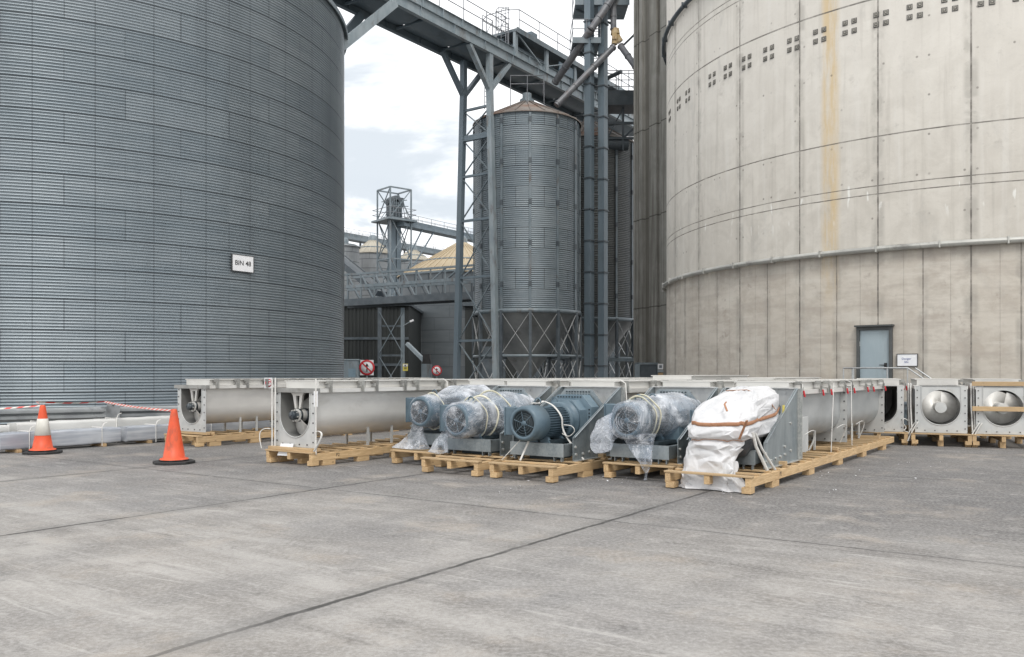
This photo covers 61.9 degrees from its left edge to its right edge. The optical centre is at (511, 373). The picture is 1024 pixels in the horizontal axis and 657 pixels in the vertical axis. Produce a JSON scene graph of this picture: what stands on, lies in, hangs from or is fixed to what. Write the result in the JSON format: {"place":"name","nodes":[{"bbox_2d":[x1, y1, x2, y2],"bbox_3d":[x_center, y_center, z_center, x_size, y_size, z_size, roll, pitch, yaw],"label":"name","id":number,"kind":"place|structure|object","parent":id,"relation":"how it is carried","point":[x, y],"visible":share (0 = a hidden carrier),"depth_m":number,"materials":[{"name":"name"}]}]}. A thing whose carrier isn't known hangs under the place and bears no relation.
{"place":"outdoors","nodes":[
{"label":"outdoors","id":0,"kind":"place"},
{"bbox_2d":[344,255,386,296],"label":"inclined conveyor","id":1,"kind":"object","parent":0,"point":[349,267],"visible":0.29,"depth_m":70.58,"materials":[{"name":"metal"}]},
{"bbox_2d":[344,227,443,255],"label":"conveyor gallery","id":2,"kind":"object","parent":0,"point":[362,239],"visible":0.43,"depth_m":119.52,"materials":[{"name":"grey paint"}]},
{"bbox_2d":[403,363,407,377],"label":"yellow notice","id":3,"kind":"object","parent":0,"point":[405,367],"visible":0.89,"depth_m":57.48,"materials":[{"name":"paint"}]},
{"bbox_2d":[344,264,474,307],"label":"truss bridge","id":4,"kind":"structure","parent":0,"point":[398,300],"depth_m":60.95,"materials":[{"name":"paint"}]},
{"bbox_2d":[337,0,633,257],"label":"sky","id":5,"kind":"structure","parent":0,"point":[401,98],"materials":[{"name":"white"}]},
{"bbox_2d":[0,429,1023,656],"bbox_3d":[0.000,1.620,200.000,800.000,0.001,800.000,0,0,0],"label":"ground","id":6,"kind":"structure","parent":0,"point":[895,548],"depth_m":7.46,"materials":[{"name":"concrete"}]},
{"bbox_2d":[5,449,21,452],"bbox_3d":[-10.249,1.587,17.547,0.520,0.065,0.090,0,0,35],"label":"timber bearer","id":7,"kind":"object","parent":6,"relation":"on","point":[17,451],"visible":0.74,"depth_m":17.43,"materials":[{"name":"brown wood"}]},
{"bbox_2d":[22,405,62,454],"bbox_3d":[-9.488,1.130,17.250,0.684,0.980,0.684,0,0,-17],"label":"traffic cone","id":8,"kind":"object","parent":6,"relation":"on","point":[42,443],"visible":1,"depth_m":17.14,"materials":[{"name":"orange plastic"}]},
{"bbox_2d":[0,405,39,408],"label":"barrier tape","id":9,"kind":"object","parent":8,"relation":"attached to","point":[20,407],"visible":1,"depth_m":17.45,"materials":[{"name":"plastic"}]},
{"bbox_2d":[36,401,170,410],"bbox_3d":[-8.673,0.680,17.585,1.719,0.094,6.678,0,0,-35],"label":"barrier tape","id":10,"kind":"object","parent":8,"relation":"attached to","point":[38,402],"visible":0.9,"depth_m":19.75,"materials":[{"name":"red plastic"}]},
{"bbox_2d":[0,422,120,449],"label":"steel bundle","id":11,"kind":"object","parent":6,"relation":"on","point":[14,440],"visible":0.86,"depth_m":18.26,"materials":[{"name":"silver metal"}]},
{"bbox_2d":[7,413,169,431],"bbox_3d":[-8.203,1.261,21.553,0.538,0.686,8.400,0,0,35],"label":"steel bundle","id":12,"kind":"object","parent":6,"relation":"on","point":[71,424],"visible":0.13,"depth_m":19.38,"materials":[{"name":"silver metal"}]},
{"bbox_2d":[0,403,177,421],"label":"crash barrier","id":13,"kind":"object","parent":6,"relation":"on","point":[54,414],"visible":0.3,"depth_m":20.55,"materials":[{"name":"grey metal"}]},
{"bbox_2d":[90,443,106,446],"bbox_3d":[-9.217,1.587,19.021,0.520,0.065,0.090,0,0,35],"label":"timber bearer","id":14,"kind":"object","parent":6,"relation":"on","point":[101,444],"visible":0.78,"depth_m":18.90,"materials":[{"name":"brown wood"}]},
{"bbox_2d":[136,440,151,442],"bbox_3d":[-8.586,1.587,19.922,0.520,0.065,0.090,0,0,35],"label":"timber bearer","id":15,"kind":"object","parent":6,"relation":"on","point":[148,441],"visible":0.7,"depth_m":19.79,"materials":[{"name":"brown wood"}]},
{"bbox_2d":[152,409,194,464],"bbox_3d":[-6.079,1.130,15.350,0.684,0.980,0.684,0,0,-32],"label":"traffic cone","id":16,"kind":"object","parent":6,"relation":"on","point":[174,453],"visible":1,"depth_m":15.23,"materials":[{"name":"orange plastic"}]},
{"bbox_2d":[0,0,347,424],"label":"steel grain bin","id":17,"kind":"object","parent":6,"relation":"on","point":[161,161],"visible":0.95,"depth_m":26.02,"materials":[{"name":"grey metal"}]},
{"bbox_2d":[231,253,253,272],"bbox_3d":[-8.778,-3.579,27.818,0.050,0.558,0.848,0,0,36],"label":"bin sign","id":18,"kind":"object","parent":17,"relation":"attached to","point":[242,263],"visible":1,"depth_m":27.79,"materials":[{"name":"white metal"}]},
{"bbox_2d":[346,10,364,32],"bbox_3d":[-7.568,-15.369,38.706,0.160,2.796,2.414,0,0,35],"label":"bridge brace","id":19,"kind":"object","parent":17,"relation":"attached to","point":[357,19],"visible":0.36,"depth_m":39.17,"materials":[{"name":"grey metal"}]},
{"bbox_2d":[118,419,273,441],"bbox_3d":[-7.282,1.341,21.762,0.508,0.526,5.600,0,0,35],"label":"steel bundle","id":20,"kind":"object","parent":6,"relation":"on","point":[155,432],"visible":0.29,"depth_m":19.97,"materials":[{"name":"silver metal"}]},
{"bbox_2d":[164,427,273,446],"bbox_3d":[-6.550,1.466,20.205,1.274,0.308,2.912,0,0,35],"label":"timber skid","id":21,"kind":"object","parent":6,"relation":"on","point":[210,438],"visible":0.56,"depth_m":19.42,"materials":[{"name":"brown wood"}]},
{"bbox_2d":[265,441,405,465],"bbox_3d":[-3.270,1.466,16.077,1.244,0.308,2.412,0,0,35],"label":"timber skid","id":22,"kind":"object","parent":6,"relation":"on","point":[330,454],"visible":0.94,"depth_m":15.46,"materials":[{"name":"brown wood"}]},
{"bbox_2d":[343,359,360,377],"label":"switch cabinet","id":23,"kind":"object","parent":6,"relation":"on","point":[351,368],"visible":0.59,"depth_m":60.00,"materials":[{"name":"grey metal"}]},
{"bbox_2d":[344,237,360,298],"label":"round store","id":24,"kind":"structure","parent":6,"relation":"on","point":[351,251],"depth_m":96.75,"materials":[{"name":"grey paint"}]},
{"bbox_2d":[359,360,374,377],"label":"road sign","id":25,"kind":"object","parent":6,"relation":"on","point":[366,367],"visible":0.97,"depth_m":44.00,"materials":[{"name":"white metal"}]},
{"bbox_2d":[359,235,386,297],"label":"round store","id":26,"kind":"structure","parent":6,"relation":"on","point":[368,256],"depth_m":102.78,"materials":[{"name":"grey paint"}]},
{"bbox_2d":[343,305,422,377],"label":"dark shed","id":27,"kind":"structure","parent":6,"relation":"on","point":[361,333],"depth_m":68.00,"materials":[{"name":"paint"}]},
{"bbox_2d":[378,308,404,377],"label":"portal frame","id":28,"kind":"object","parent":6,"relation":"on","point":[380,346],"visible":0.82,"depth_m":60.87,"materials":[{"name":"paint"}]},
{"bbox_2d":[371,186,416,296],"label":"lattice tower","id":29,"kind":"structure","parent":6,"relation":"on","point":[395,204],"depth_m":94.55,"materials":[{"name":"grey metal"}]},
{"bbox_2d":[396,214,472,266],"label":"conveyor gallery","id":30,"kind":"object","parent":29,"relation":"attached to","point":[431,229],"visible":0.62,"depth_m":97.77,"materials":[{"name":"grey metal"}]},
{"bbox_2d":[374,434,424,447],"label":"timber skid","id":31,"kind":"object","parent":6,"relation":"on","point":[401,438],"visible":0.1,"depth_m":17.70,"materials":[{"name":"brown wood"}]},
{"bbox_2d":[259,377,652,455],"bbox_3d":[0.271,0.795,21.071,1.557,1.430,14.916,0,0,35],"label":"screw conveyor","id":32,"kind":"object","parent":31,"relation":"on","point":[307,413],"visible":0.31,"depth_m":15.64,"materials":[{"name":"silver metal"}]},
{"bbox_2d":[401,245,427,271],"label":"round store","id":33,"kind":"structure","parent":6,"relation":"on","point":[415,255],"depth_m":116.03,"materials":[{"name":"grey paint"}]},
{"bbox_2d":[421,354,431,377],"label":"hopper box","id":34,"kind":"object","parent":6,"relation":"on","point":[426,368],"visible":0.68,"depth_m":57.00,"materials":[{"name":"grey paint"}]},
{"bbox_2d":[405,342,422,360],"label":"chute","id":35,"kind":"object","parent":34,"relation":"attached to","point":[414,350],"visible":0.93,"depth_m":57.66,"materials":[{"name":"paint"}]},
{"bbox_2d":[390,446,463,466],"bbox_3d":[0.884,1.466,18.662,1.184,0.308,9.012,0,0,35],"label":"timber skid","id":36,"kind":"object","parent":6,"relation":"on","point":[397,455],"visible":0.08,"depth_m":15.27,"materials":[{"name":"brown wood"}]},
{"bbox_2d":[406,378,652,448],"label":"conveyor drive","id":37,"kind":"structure","parent":36,"relation":"on","point":[424,411],"depth_m":15.62,"materials":[{"name":"metal"}]},
{"bbox_2d":[392,385,490,449],"bbox_3d":[-1.310,0.787,15.944,1.080,1.141,1.881,0,0,35],"label":"plastic wrap","id":38,"kind":"object","parent":37,"relation":"attached to","point":[444,392],"visible":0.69,"depth_m":15.92,"materials":[{"name":"white"}]},
{"bbox_2d":[397,236,474,378],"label":"round store","id":39,"kind":"structure","parent":6,"relation":"on","point":[437,332],"depth_m":76.35,"materials":[{"name":"grey paint"}]},
{"bbox_2d":[432,365,441,378],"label":"road sign","id":40,"kind":"object","parent":6,"relation":"on","point":[436,370],"visible":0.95,"depth_m":49.99,"materials":[{"name":"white metal"}]},
{"bbox_2d":[420,452,528,475],"bbox_3d":[1.569,1.466,17.304,1.184,0.308,9.012,0,0,35],"label":"timber skid","id":41,"kind":"object","parent":6,"relation":"on","point":[479,463],"visible":0.22,"depth_m":13.92,"materials":[{"name":"brown wood"}]},
{"bbox_2d":[440,379,652,455],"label":"conveyor drive","id":42,"kind":"structure","parent":41,"relation":"on","point":[462,420],"depth_m":14.48,"materials":[{"name":"metal"}]},
{"bbox_2d":[428,390,534,453],"bbox_3d":[-0.473,0.822,14.877,1.148,1.072,1.870,0,0,35],"label":"plastic wrap","id":43,"kind":"object","parent":42,"relation":"attached to","point":[471,434],"visible":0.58,"depth_m":14.50,"materials":[{"name":"white"}]},
{"bbox_2d":[440,43,511,378],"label":"trestle","id":44,"kind":"object","parent":6,"relation":"on","point":[490,84],"visible":0.86,"depth_m":44.83,"materials":[{"name":"paint"}]},
{"bbox_2d":[332,0,633,136],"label":"conveyor bridge","id":45,"kind":"structure","parent":44,"relation":"on","point":[431,26],"depth_m":45.91,"materials":[{"name":"paint"}]},
{"bbox_2d":[344,0,397,50],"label":"bridge brace","id":46,"kind":"object","parent":45,"relation":"attached to","point":[371,21],"visible":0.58,"depth_m":36.86,"materials":[{"name":"paint"}]},
{"bbox_2d":[484,60,485,109],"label":"access ladder","id":47,"kind":"object","parent":45,"relation":"attached to","point":[484,87],"visible":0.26,"depth_m":45.33,"materials":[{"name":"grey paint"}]},
{"bbox_2d":[608,70,622,79],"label":"tie rod","id":48,"kind":"object","parent":45,"relation":"attached to","point":[615,74],"visible":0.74,"depth_m":48.53,"materials":[{"name":"paint"}]},
{"bbox_2d":[624,34,633,45],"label":"tie rod","id":49,"kind":"object","parent":45,"relation":"attached to","point":[629,39],"depth_m":47.95,"materials":[{"name":"paint"}]},
{"bbox_2d":[472,92,581,378],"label":"hopper bin","id":50,"kind":"object","parent":6,"relation":"on","point":[538,174],"visible":0.89,"depth_m":44.30,"materials":[{"name":"grey metal"}]},
{"bbox_2d":[510,75,543,105],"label":"roof rail","id":51,"kind":"object","parent":50,"relation":"on","point":[527,83],"visible":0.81,"depth_m":45.78,"materials":[{"name":"grey metal"}]},
{"bbox_2d":[463,303,630,378],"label":"long shed","id":52,"kind":"structure","parent":6,"relation":"on","point":[487,363],"depth_m":76.00,"materials":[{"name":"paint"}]},
{"bbox_2d":[482,347,619,378],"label":"roller door","id":53,"kind":"structure","parent":52,"relation":"in","point":[487,363],"depth_m":75.95,"materials":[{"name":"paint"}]},
{"bbox_2d":[488,453,626,482],"bbox_3d":[2.702,1.466,16.534,1.184,0.308,9.012,0,0,35],"label":"timber skid","id":54,"kind":"object","parent":6,"relation":"on","point":[569,465],"visible":0.27,"depth_m":13.18,"materials":[{"name":"brown wood"}]},
{"bbox_2d":[502,375,748,461],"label":"conveyor drive","id":55,"kind":"structure","parent":54,"relation":"on","point":[561,422],"depth_m":13.83,"materials":[{"name":"metal"}]},
{"bbox_2d":[540,121,633,377],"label":"hopper bin","id":56,"kind":"object","parent":6,"relation":"on","point":[621,243],"visible":0.36,"depth_m":50.96,"materials":[{"name":"grey metal"}]},
{"bbox_2d":[608,70,633,150],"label":"link walkway","id":57,"kind":"structure","parent":56,"relation":"on","point":[620,102],"depth_m":50.43,"materials":[{"name":"paint"}]},
{"bbox_2d":[583,0,594,377],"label":"bucket elevator","id":58,"kind":"object","parent":6,"relation":"on","point":[589,178],"visible":0.88,"depth_m":46.82,"materials":[{"name":"grey metal"}]},
{"bbox_2d":[552,0,614,85],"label":"spout pipe","id":59,"kind":"object","parent":58,"relation":"attached to","point":[588,33],"visible":1,"depth_m":47.02,"materials":[{"name":"grey metal"}]},
{"bbox_2d":[554,44,615,107],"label":"spout pipe","id":60,"kind":"object","parent":58,"relation":"attached to","point":[583,77],"visible":1,"depth_m":46.50,"materials":[{"name":"grey metal"}]},
{"bbox_2d":[570,19,600,56],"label":"service platform","id":61,"kind":"structure","parent":58,"relation":"attached to","point":[596,41],"depth_m":46.78,"materials":[{"name":"grey paint"}]},
{"bbox_2d":[594,7,598,255],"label":"caged ladder","id":62,"kind":"object","parent":58,"relation":"attached to","point":[596,142],"visible":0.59,"depth_m":47.57,"materials":[{"name":"metal"}]},
{"bbox_2d":[597,0,608,377],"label":"bucket elevator","id":63,"kind":"object","parent":6,"relation":"on","point":[603,210],"visible":0.87,"depth_m":47.14,"materials":[{"name":"grey metal"}]},
{"bbox_2d":[572,0,629,23],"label":"service platform","id":64,"kind":"structure","parent":63,"relation":"attached to","point":[621,9],"depth_m":47.88,"materials":[{"name":"grey paint"}]},
{"bbox_2d":[610,1,616,29],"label":"spout pipe","id":65,"kind":"object","parent":64,"relation":"attached to","point":[613,19],"visible":0.86,"depth_m":47.05,"materials":[{"name":"grey metal"}]},
{"bbox_2d":[611,27,622,45],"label":"spout diverter","id":66,"kind":"object","parent":65,"relation":"attached to","point":[616,36],"visible":1,"depth_m":47.02,"materials":[{"name":"yellow metal"}]},
{"bbox_2d":[608,358,633,360],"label":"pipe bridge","id":67,"kind":"structure","parent":6,"relation":"on","point":[620,359],"depth_m":49.00,"materials":[{"name":"grey paint"}]},
{"bbox_2d":[602,459,683,481],"bbox_3d":[4.467,1.466,16.544,1.184,0.308,9.012,0,0,35],"label":"timber skid","id":68,"kind":"object","parent":6,"relation":"on","point":[636,467],"visible":0.11,"depth_m":13.15,"materials":[{"name":"brown wood"}]},
{"bbox_2d":[626,457,676,461],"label":"timber beam","id":69,"kind":"structure","parent":68,"relation":"on","point":[673,460],"depth_m":13.21,"materials":[{"name":"brown wood"}]},
{"bbox_2d":[604,377,820,464],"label":"conveyor drive","id":70,"kind":"structure","parent":68,"relation":"on","point":[673,443],"depth_m":13.32,"materials":[{"name":"metal"}]},
{"bbox_2d":[590,392,697,464],"bbox_3d":[2.168,0.950,13.637,1.037,1.280,1.767,0,0,40],"label":"plastic wrap","id":71,"kind":"object","parent":70,"relation":"attached to","point":[660,407],"visible":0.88,"depth_m":13.28,"materials":[{"name":"white"}]},
{"bbox_2d":[634,363,656,376],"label":"dark cabin","id":72,"kind":"object","parent":6,"relation":"on","point":[645,369],"visible":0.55,"depth_m":42.00,"materials":[{"name":"metal"}]},
{"bbox_2d":[634,0,665,374],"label":"concrete tower","id":73,"kind":"structure","parent":6,"relation":"on","point":[649,191],"depth_m":43.50,"materials":[{"name":"grey concrete"}]},
{"bbox_2d":[617,43,633,69],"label":"spout pipe","id":74,"kind":"object","parent":73,"relation":"attached to","point":[627,55],"visible":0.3,"depth_m":46.68,"materials":[{"name":"grey metal"}]},
{"bbox_2d":[657,362,662,374],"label":"tower notice","id":75,"kind":"object","parent":73,"relation":"attached to","point":[659,366],"visible":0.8,"depth_m":40.58,"materials":[{"name":"white metal"}]},
{"bbox_2d":[664,435,893,493],"bbox_3d":[5.299,1.466,15.448,1.264,0.308,9.212,0,0,35],"label":"timber skid","id":76,"kind":"object","parent":6,"relation":"on","point":[822,454],"visible":0.73,"depth_m":13.50,"materials":[{"name":"brown wood"}]},
{"bbox_2d":[686,379,886,470],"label":"conveyor drive","id":77,"kind":"structure","parent":76,"relation":"on","point":[829,410],"depth_m":14.80,"materials":[{"name":"metal"}]},
{"bbox_2d":[678,386,779,492],"bbox_3d":[3.301,0.903,12.583,1.051,1.423,2.106,0,0,35],"label":"tarpaulin","id":78,"kind":"object","parent":77,"relation":"on","point":[722,426],"visible":0.92,"depth_m":11.90,"materials":[{"name":"white plastic"}]},
{"bbox_2d":[737,437,762,457],"bbox_3d":[3.219,1.030,12.347,0.679,0.416,0.880,0,0,35],"label":"motor","id":79,"kind":"object","parent":77,"relation":"on","point":[748,446],"visible":0.09,"depth_m":11.97,"materials":[{"name":"grey metal"}]},
{"bbox_2d":[662,0,1023,426],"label":"concrete silo","id":80,"kind":"object","parent":6,"relation":"on","point":[844,183],"visible":0.98,"depth_m":25.57,"materials":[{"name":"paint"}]},
{"bbox_2d":[860,330,888,377],"bbox_3d":[10.612,-0.241,24.996,0.848,2.043,0.223,0,0,39],"label":"door","id":81,"kind":"structure","parent":80,"relation":"in","point":[874,344],"depth_m":24.95,"materials":[{"name":"grey paint"}]},
{"bbox_2d":[897,354,917,365],"bbox_3d":[11.324,-0.379,24.443,0.556,0.366,0.060,0,0,34],"label":"safety sign","id":82,"kind":"object","parent":80,"relation":"attached to","point":[907,359],"visible":1,"depth_m":24.42,"materials":[{"name":"white metal"}]},
{"bbox_2d":[850,430,908,444],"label":"timber skid","id":83,"kind":"object","parent":6,"relation":"on","point":[903,437],"visible":0.38,"depth_m":19.34,"materials":[{"name":"brown wood"}]},
{"bbox_2d":[857,378,914,440],"bbox_3d":[9.076,0.826,20.901,1.301,1.391,3.401,0,0,22],"label":"end on conveyor","id":84,"kind":"object","parent":83,"relation":"on","point":[894,418],"visible":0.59,"depth_m":19.40,"materials":[{"name":"silver metal"}]},
{"bbox_2d":[843,367,930,424],"bbox_3d":[10.891,0.756,23.965,2.882,1.856,0.920,0,0,39],"label":"access landing","id":85,"kind":"object","parent":6,"relation":"on","point":[905,402],"visible":0.27,"depth_m":23.78,"materials":[{"name":"grey paint"}]},
{"bbox_2d":[904,425,972,446],"bbox_3d":[10.116,1.475,20.424,1.224,0.290,3.512,0,0,22],"label":"timber skid","id":86,"kind":"object","parent":6,"relation":"on","point":[938,437],"visible":0.65,"depth_m":18.99,"materials":[{"name":"brown wood"}]},
{"bbox_2d":[907,378,981,440],"bbox_3d":[10.161,0.826,20.373,1.500,1.391,3.401,0,0,22],"label":"end on conveyor","id":87,"kind":"object","parent":86,"relation":"on","point":[937,405],"visible":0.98,"depth_m":19.06,"materials":[{"name":"silver metal"}]},
{"bbox_2d":[956,426,1023,447],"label":"timber skid","id":88,"kind":"object","parent":6,"relation":"on","point":[1000,438],"visible":0.47,"depth_m":18.66,"materials":[{"name":"brown wood"}]},
{"bbox_2d":[961,378,1023,434],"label":"end on conveyor","id":89,"kind":"object","parent":88,"relation":"on","point":[1002,422],"visible":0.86,"depth_m":18.62,"materials":[{"name":"silver metal"}]},
{"bbox_2d":[972,406,1023,411],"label":"timber batten","id":90,"kind":"object","parent":89,"relation":"attached to","point":[989,408],"visible":1,"depth_m":18.39,"materials":[{"name":"brown wood"}]},
{"bbox_2d":[972,382,1023,385],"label":"timber batten","id":91,"kind":"object","parent":89,"relation":"attached to","point":[997,383],"visible":1,"depth_m":18.46,"materials":[{"name":"brown wood"}]},
{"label":"timber skid","id":92,"kind":"object","parent":6,"relation":"on","visible":0},
{"bbox_2d":[174,378,433,431],"bbox_3d":[-4.993,0.737,22.390,1.195,1.263,7.954,0,0,35],"label":"screw conveyor","id":93,"kind":"object","parent":92,"relation":"on","point":[202,403],"visible":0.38,"depth_m":19.57,"materials":[{"name":"silver metal"}]},
{"bbox_3d":[-11.423,1.352,16.912,0.488,0.357,2.003,0,0,35],"label":"steel bundle","id":94,"kind":"object","parent":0,"visible":0},
{"bbox_2d":[0,425,8,432],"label":"steel bundle","id":95,"kind":"object","parent":94,"relation":"on","point":[4,428],"visible":0.82,"depth_m":17.79,"materials":[{"name":"silver metal"}]}
]}

